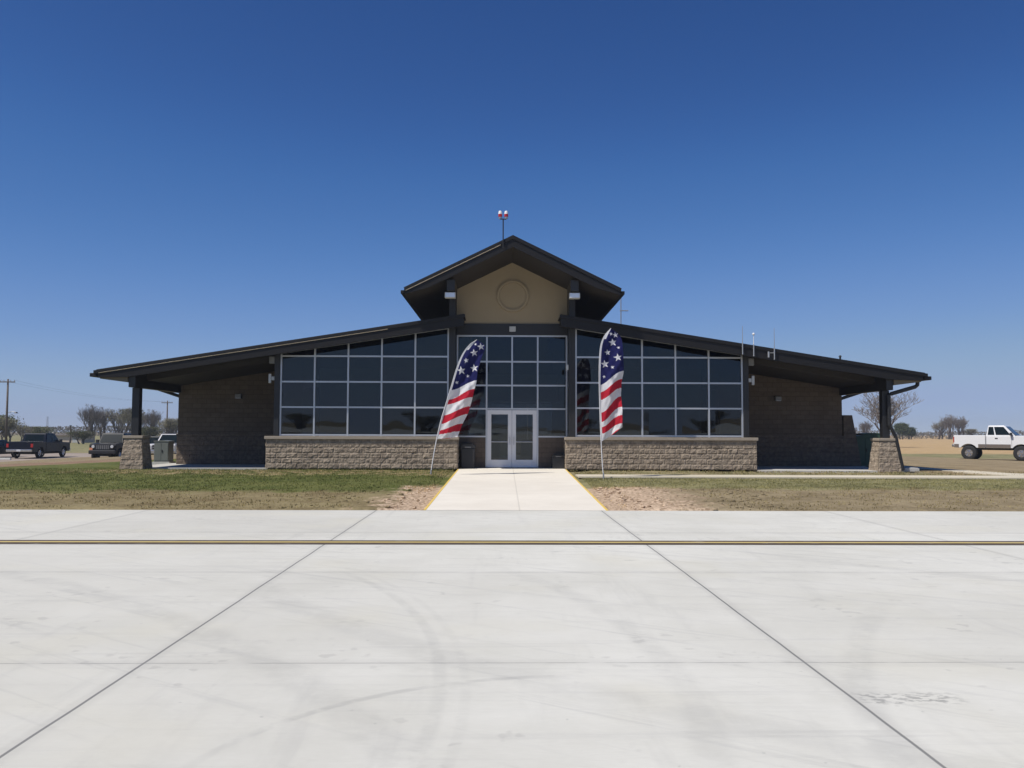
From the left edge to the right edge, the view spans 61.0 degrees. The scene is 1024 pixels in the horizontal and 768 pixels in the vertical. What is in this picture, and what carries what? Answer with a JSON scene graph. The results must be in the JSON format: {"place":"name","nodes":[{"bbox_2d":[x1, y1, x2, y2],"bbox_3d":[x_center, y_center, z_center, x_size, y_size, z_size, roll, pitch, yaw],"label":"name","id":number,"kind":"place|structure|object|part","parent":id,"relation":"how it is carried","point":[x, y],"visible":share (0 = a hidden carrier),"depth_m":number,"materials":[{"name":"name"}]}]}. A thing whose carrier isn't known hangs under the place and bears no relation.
{"place":"outdoors","nodes":[
{"label":"outdoors","id":0,"kind":"place"},
{"bbox_2d":[55,434,94,442],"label":"shed","id":1,"kind":"structure","parent":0,"point":[65,438],"depth_m":149.10,"materials":[{"name":"beige metal"}]},
{"bbox_2d":[149,436,159,443],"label":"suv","id":2,"kind":"object","parent":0,"point":[152,438],"depth_m":69.14,"materials":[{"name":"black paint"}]},
{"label":"rear window","id":3,"kind":"part","parent":2,"relation":"part of","materials":[{"name":"glass"}]},
{"bbox_2d":[459,468,552,468],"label":"entry slab","id":4,"kind":"structure","parent":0,"point":[511,468],"depth_m":33.93,"materials":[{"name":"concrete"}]},
{"bbox_2d":[460,444,475,468],"bbox_3d":[-1.714,2.814,34.030,0.580,0.960,0.587,0,-3,0],"label":"litter bin","id":5,"kind":"object","parent":4,"relation":"on","point":[467,456],"visible":0.99,"depth_m":33.76,"materials":[{"name":"black plastic"}]},
{"bbox_2d":[551,454,564,468],"bbox_3d":[1.805,3.035,34.097,0.530,0.550,0.537,0,-3,0],"label":"litter bin","id":6,"kind":"object","parent":4,"relation":"on","point":[558,461],"visible":1,"depth_m":33.85,"materials":[{"name":"black plastic"}]},
{"bbox_2d":[0,510,1023,767],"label":"apron","id":7,"kind":"object","parent":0,"point":[444,656],"visible":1,"depth_m":6.89,"materials":[{"name":"concrete"}]},
{"bbox_2d":[0,540,1023,544],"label":"apron line border","id":8,"kind":"object","parent":7,"relation":"on","point":[512,543],"visible":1,"depth_m":12.99,"materials":[{"name":"black paint"}]},
{"bbox_2d":[0,541,1023,542],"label":"apron line","id":9,"kind":"object","parent":8,"relation":"on","point":[509,542],"visible":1,"depth_m":13.02,"materials":[{"name":"yellow paint"}]},
{"bbox_2d":[0,432,1023,510],"bbox_3d":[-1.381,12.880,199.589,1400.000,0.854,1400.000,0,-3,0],"label":"ground","id":10,"kind":"structure","parent":0,"point":[940,453],"depth_m":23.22,"materials":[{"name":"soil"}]},
{"bbox_2d":[0,379,17,439],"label":"utility pole","id":11,"kind":"object","parent":10,"relation":"on","point":[6,417],"visible":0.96,"depth_m":104.40,"materials":[{"name":"brown wood"}]},
{"bbox_2d":[0,418,24,441],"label":"tree","id":12,"kind":"object","parent":10,"relation":"on","point":[12,425],"visible":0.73,"depth_m":127.00,"materials":[{"name":"grey plant"}]},
{"bbox_2d":[0,414,24,428],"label":"tree","id":13,"kind":"object","parent":10,"relation":"on","point":[3,417],"visible":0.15,"depth_m":131.59,"materials":[{"name":"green plant"}]},
{"bbox_2d":[15,424,33,440],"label":"tree","id":14,"kind":"object","parent":10,"relation":"on","point":[22,433],"visible":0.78,"depth_m":149.14,"materials":[{"name":"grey plant"}]},
{"bbox_2d":[25,426,56,432],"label":"tree","id":15,"kind":"object","parent":10,"relation":"on","point":[39,429],"visible":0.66,"depth_m":153.52,"materials":[{"name":"green plant"}]},
{"bbox_2d":[0,453,100,461],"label":"parking lot","id":16,"kind":"structure","parent":10,"relation":"on","point":[22,457],"depth_m":72.16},
{"bbox_2d":[0,440,12,456],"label":"car","id":17,"kind":"object","parent":16,"relation":"on","point":[3,447],"visible":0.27,"depth_m":68.73,"materials":[{"name":"blue paint"}]},
{"bbox_2d":[6,433,70,457],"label":"pickup truck","id":18,"kind":"object","parent":16,"relation":"on","point":[39,445],"visible":1,"depth_m":68.24,"materials":[{"name":"blue paint"}]},
{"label":"rear window","id":19,"kind":"part","parent":18,"relation":"part of","materials":[{"name":"black glass"}]},
{"bbox_2d":[88,433,130,457],"bbox_3d":[-28.704,4.556,63.017,2.320,1.970,4.392,0,-3,0],"label":"suv","id":20,"kind":"object","parent":16,"relation":"on","point":[109,444],"visible":0.62,"depth_m":61.24,"materials":[{"name":"black paint"}]},
{"bbox_2d":[150,434,177,454],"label":"pickup truck","id":21,"kind":"object","parent":16,"relation":"on","point":[172,437],"visible":0.14,"depth_m":65.65,"materials":[{"name":"silver metal"}]},
{"bbox_2d":[62,430,94,443],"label":"bush","id":22,"kind":"object","parent":10,"relation":"on","point":[83,435],"visible":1,"depth_m":138.72,"materials":[{"name":"green plant"}]},
{"bbox_2d":[0,425,177,435],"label":"brush","id":23,"kind":"object","parent":10,"relation":"on","point":[67,428],"visible":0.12,"depth_m":325.31,"materials":[{"name":"plant"}]},
{"bbox_2d":[76,404,103,433],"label":"tree","id":24,"kind":"object","parent":10,"relation":"on","point":[91,417],"visible":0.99,"depth_m":173.51,"materials":[{"name":"grey plant"}]},
{"bbox_2d":[96,407,113,437],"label":"tree","id":25,"kind":"object","parent":10,"relation":"on","point":[103,424],"visible":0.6,"depth_m":180.84,"materials":[{"name":"grey plant"}]},
{"bbox_2d":[103,409,125,432],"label":"tree","id":26,"kind":"object","parent":10,"relation":"on","point":[119,428],"visible":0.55,"depth_m":177.35,"materials":[{"name":"grey plant"}]},
{"bbox_2d":[111,408,148,432],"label":"tree","id":27,"kind":"object","parent":10,"relation":"on","point":[126,414],"visible":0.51,"depth_m":170.56,"materials":[{"name":"grey plant"}]},
{"bbox_2d":[128,426,164,435],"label":"tree","id":28,"kind":"object","parent":10,"relation":"on","point":[152,431],"visible":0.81,"depth_m":158.32,"materials":[{"name":"green plant"}]},
{"bbox_2d":[142,409,163,435],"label":"tree","id":29,"kind":"object","parent":10,"relation":"on","point":[151,420],"visible":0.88,"depth_m":178.54,"materials":[{"name":"grey plant"}]},
{"bbox_2d":[152,440,174,464],"bbox_3d":[-15.432,3.057,38.565,0.760,1.120,0.720,0,-3,0],"label":"utility cabinet","id":30,"kind":"object","parent":10,"relation":"on","point":[163,451],"visible":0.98,"depth_m":38.26,"materials":[{"name":"metal"}]},
{"bbox_3d":[-15.429,2.974,38.248,0.589,0.770,0.039,0,-3,0],"label":"door","id":31,"kind":"part","parent":30,"relation":"part of","materials":[{"name":"grey paint"}]},
{"bbox_2d":[161,401,172,433],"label":"utility pole","id":32,"kind":"object","parent":10,"relation":"on","point":[167,402],"visible":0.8,"depth_m":149.37,"materials":[{"name":"brown wood"}]},
{"bbox_2d":[157,417,177,433],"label":"tree","id":33,"kind":"object","parent":10,"relation":"on","point":[170,424],"visible":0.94,"depth_m":148.57,"materials":[{"name":"green plant"}]},
{"bbox_2d":[430,340,484,474],"bbox_3d":[-1.863,0.840,29.785,1.857,4.753,0.337,0,-3,0],"label":"feather flag","id":34,"kind":"object","parent":10,"relation":"on","point":[458,402],"visible":1,"depth_m":29.83,"materials":[{"name":"multicoloured fabric"}]},
{"bbox_2d":[426,469,605,510],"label":"walkway","id":35,"kind":"structure","parent":10,"relation":"on","point":[523,489],"depth_m":22.80,"materials":[{"name":"concrete"}]},
{"bbox_2d":[424,469,458,509],"bbox_3d":[-1.944,3.073,25.740,0.050,0.486,14.730,0,-3,-1],"label":"walkway edge","id":36,"kind":"object","parent":35,"relation":"attached to","point":[428,505],"visible":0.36,"depth_m":22.65,"materials":[{"name":"yellow paint"}]},
{"bbox_2d":[565,469,607,510],"bbox_3d":[2.031,3.088,25.772,0.050,0.486,14.731,0,-3,0],"label":"walkway edge","id":37,"kind":"object","parent":35,"relation":"attached to","point":[603,506],"visible":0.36,"depth_m":23.13,"materials":[{"name":"yellow paint"}]},
{"bbox_2d":[152,463,904,472],"bbox_3d":[-0.139,3.888,42.851,29.900,0.200,20.000,0,-3,0],"label":"building pad","id":38,"kind":"object","parent":10,"relation":"on","point":[175,466],"visible":0.19,"depth_m":34.81,"materials":[{"name":"concrete"}]},
{"bbox_2d":[90,235,931,472],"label":"terminal building","id":39,"kind":"structure","parent":38,"relation":"on","point":[372,398],"depth_m":33.67,"materials":[{"name":"brown metal"}]},
{"bbox_2d":[235,394,241,398],"bbox_3d":[-11.732,0.524,37.331,0.260,0.192,0.200,0,-3,0],"label":"wall lamp","id":40,"kind":"object","parent":39,"relation":"attached to","point":[238,396],"visible":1,"depth_m":37.23,"materials":[{"name":"grey metal"}]},
{"bbox_2d":[268,374,273,382],"bbox_3d":[-9.261,-0.212,33.568,0.240,0.360,0.140,0,-3,0],"label":"spot lamp","id":41,"kind":"object","parent":39,"relation":"attached to","point":[270,378],"visible":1,"depth_m":33.51,"materials":[{"name":"white metal"}]},
{"bbox_2d":[269,356,274,363],"bbox_3d":[-9.248,-0.922,33.581,0.220,0.280,0.172,0,-3,0],"label":"junction box","id":42,"kind":"object","parent":39,"relation":"attached to","point":[271,359],"visible":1,"depth_m":33.50,"materials":[{"name":"grey metal"}]},
{"bbox_2d":[445,292,455,298],"bbox_3d":[-2.285,-3.296,32.198,0.400,0.245,0.270,0,-3,0],"label":"flood light","id":43,"kind":"object","parent":39,"relation":"attached to","point":[450,295],"visible":1,"depth_m":32.07,"materials":[{"name":"white metal"}]},
{"bbox_2d":[487,410,511,466],"bbox_3d":[-0.495,2.169,34.518,0.970,2.270,0.143,0,-3,0],"label":"door","id":44,"kind":"structure","parent":39,"relation":"in","point":[499,422],"depth_m":34.55,"materials":[{"name":"white metal"}]},
{"bbox_2d":[498,211,507,247],"bbox_3d":[-0.323,-5.654,31.788,0.369,1.366,0.149,0,-3,0],"label":"obstruction light","id":45,"kind":"object","parent":39,"relation":"on","point":[500,215],"visible":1,"depth_m":31.77,"materials":[{"name":"brown metal"}]},
{"bbox_2d":[509,326,515,331],"bbox_3d":[0.021,-2.187,34.653,0.260,0.212,0.140,0,-3,0],"label":"entrance lamp","id":46,"kind":"object","parent":39,"relation":"attached to","point":[512,328],"visible":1,"depth_m":34.59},
{"bbox_2d":[512,410,536,466],"bbox_3d":[0.490,2.173,34.526,0.980,2.270,0.143,0,-3,0],"label":"door","id":47,"kind":"structure","parent":39,"relation":"in","point":[524,422],"depth_m":34.55,"materials":[{"name":"white metal"}]},
{"bbox_2d":[569,292,579,298],"bbox_3d":[2.315,-3.277,32.235,0.400,0.245,0.270,0,-3,0],"label":"flood light","id":48,"kind":"object","parent":39,"relation":"attached to","point":[574,295],"visible":1,"depth_m":32.10,"materials":[{"name":"white metal"}]},
{"bbox_2d":[620,299,627,323],"bbox_3d":[4.864,-2.883,37.757,0.370,1.900,0.043,0,-3,0],"label":"antenna","id":49,"kind":"object","parent":39,"relation":"attached to","point":[621,310],"visible":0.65,"depth_m":37.76,"materials":[{"name":"metal"}]},
{"bbox_2d":[748,358,753,365],"bbox_3d":[9.255,-0.850,33.729,0.220,0.280,0.172,0,-3,0],"label":"junction box","id":50,"kind":"object","parent":39,"relation":"attached to","point":[750,361],"visible":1,"depth_m":33.65,"materials":[{"name":"grey metal"}]},
{"bbox_2d":[749,376,754,384],"bbox_3d":[9.263,-0.139,33.716,0.240,0.360,0.140,0,-3,0],"label":"spot lamp","id":51,"kind":"object","parent":39,"relation":"attached to","point":[751,380],"visible":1,"depth_m":33.65,"materials":[{"name":"white metal"}]},
{"bbox_2d":[768,337,774,359],"bbox_3d":[9.776,-1.520,32.828,0.277,1.200,0.083,0,-3,-4],"label":"antenna","id":52,"kind":"object","parent":39,"relation":"attached to","point":[774,350],"visible":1,"depth_m":32.78,"materials":[{"name":"metal"}]},
{"bbox_2d":[774,396,781,400],"bbox_3d":[11.467,0.635,37.516,0.260,0.192,0.200,0,-3,0],"label":"wall lamp","id":53,"kind":"object","parent":39,"relation":"attached to","point":[777,398],"visible":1,"depth_m":37.42,"materials":[{"name":"grey metal"}]},
{"bbox_2d":[599,329,623,478],"bbox_3d":[3.217,0.673,28.190,0.809,4.987,0.325,0,-3,0],"label":"feather flag","id":54,"kind":"object","parent":10,"relation":"on","point":[611,367],"visible":1,"depth_m":28.22,"materials":[{"name":"multicoloured fabric"}]},
{"bbox_2d":[858,421,872,432],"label":"tree","id":55,"kind":"object","parent":10,"relation":"on","point":[864,426],"visible":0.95,"depth_m":259.89,"materials":[{"name":"green plant"}]},
{"bbox_2d":[856,435,875,466],"bbox_3d":[15.803,3.097,39.320,1.070,1.540,0.920,0,-3,0],"label":"utility cabinet","id":56,"kind":"object","parent":10,"relation":"on","point":[864,442],"visible":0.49,"depth_m":38.92,"materials":[{"name":"metal"}]},
{"bbox_3d":[15.807,3.009,38.904,0.874,1.190,0.039,0,-3,0],"label":"door","id":57,"kind":"part","parent":56,"relation":"part of","materials":[{"name":"green paint"}]},
{"bbox_2d":[851,392,922,430],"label":"tree","id":58,"kind":"object","parent":10,"relation":"on","point":[875,410],"visible":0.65,"depth_m":120.63,"materials":[{"name":"brown plant"}]},
{"bbox_2d":[892,422,909,438],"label":"tree","id":59,"kind":"object","parent":10,"relation":"on","point":[901,428],"visible":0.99,"depth_m":289.87,"materials":[{"name":"green plant"}]},
{"bbox_2d":[905,426,917,438],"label":"tree","id":60,"kind":"object","parent":10,"relation":"on","point":[912,430],"visible":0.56,"depth_m":295.01,"materials":[{"name":"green plant"}]},
{"bbox_2d":[903,468,919,471],"bbox_3d":[15.309,3.300,33.496,0.600,0.150,0.360,0,-3,0],"label":"splash block","id":61,"kind":"object","parent":10,"relation":"on","point":[911,469],"depth_m":33.32,"materials":[{"name":"concrete"}]},
{"bbox_2d":[931,420,947,438],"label":"tree","id":62,"kind":"object","parent":10,"relation":"on","point":[940,427],"visible":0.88,"depth_m":303.87,"materials":[{"name":"grey plant"}]},
{"bbox_2d":[856,430,1023,438],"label":"brush","id":63,"kind":"object","parent":10,"relation":"on","point":[929,434],"visible":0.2,"depth_m":328.32,"materials":[{"name":"plant"}]},
{"bbox_2d":[939,415,958,438],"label":"tree","id":64,"kind":"object","parent":10,"relation":"on","point":[950,422],"visible":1,"depth_m":300.16,"materials":[{"name":"grey plant"}]},
{"bbox_2d":[954,416,968,434],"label":"tree","id":65,"kind":"object","parent":10,"relation":"on","point":[962,422],"visible":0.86,"depth_m":302.31,"materials":[{"name":"grey plant"}]},
{"bbox_2d":[964,428,977,434],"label":"tree","id":66,"kind":"object","parent":10,"relation":"on","point":[970,431],"visible":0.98,"depth_m":305.97,"materials":[{"name":"green plant"}]},
{"bbox_2d":[952,425,1023,460],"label":"pickup truck","id":67,"kind":"object","parent":10,"relation":"on","point":[999,437],"visible":0.99,"depth_m":63.47,"materials":[{"name":"white paint"}]},
{"bbox_3d":[34.962,3.421,63.500,0.442,0.578,0.084,-2,-4,39],"label":"side window","id":68,"kind":"part","parent":67,"relation":"part of","materials":[{"name":"black glass"}]},
{"bbox_3d":[35.521,3.398,63.040,1.057,0.578,0.084,-2,-4,39],"label":"side window","id":69,"kind":"part","parent":67,"relation":"part of","materials":[{"name":"black glass"}]},
{"bbox_2d":[0,0,1023,435],"label":"sky","id":70,"kind":"structure","parent":0,"point":[826,178],"materials":[{"name":"blue"}]},
{"bbox_2d":[575,474,1023,478],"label":"sidewalk","id":71,"kind":"structure","parent":0,"point":[799,476],"depth_m":28.51,"materials":[{"name":"concrete"}]},
{"bbox_2d":[904,466,1023,475],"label":"sidewalk","id":72,"kind":"structure","parent":0,"point":[985,472],"depth_m":32.31,"materials":[{"name":"concrete"}]}
]}

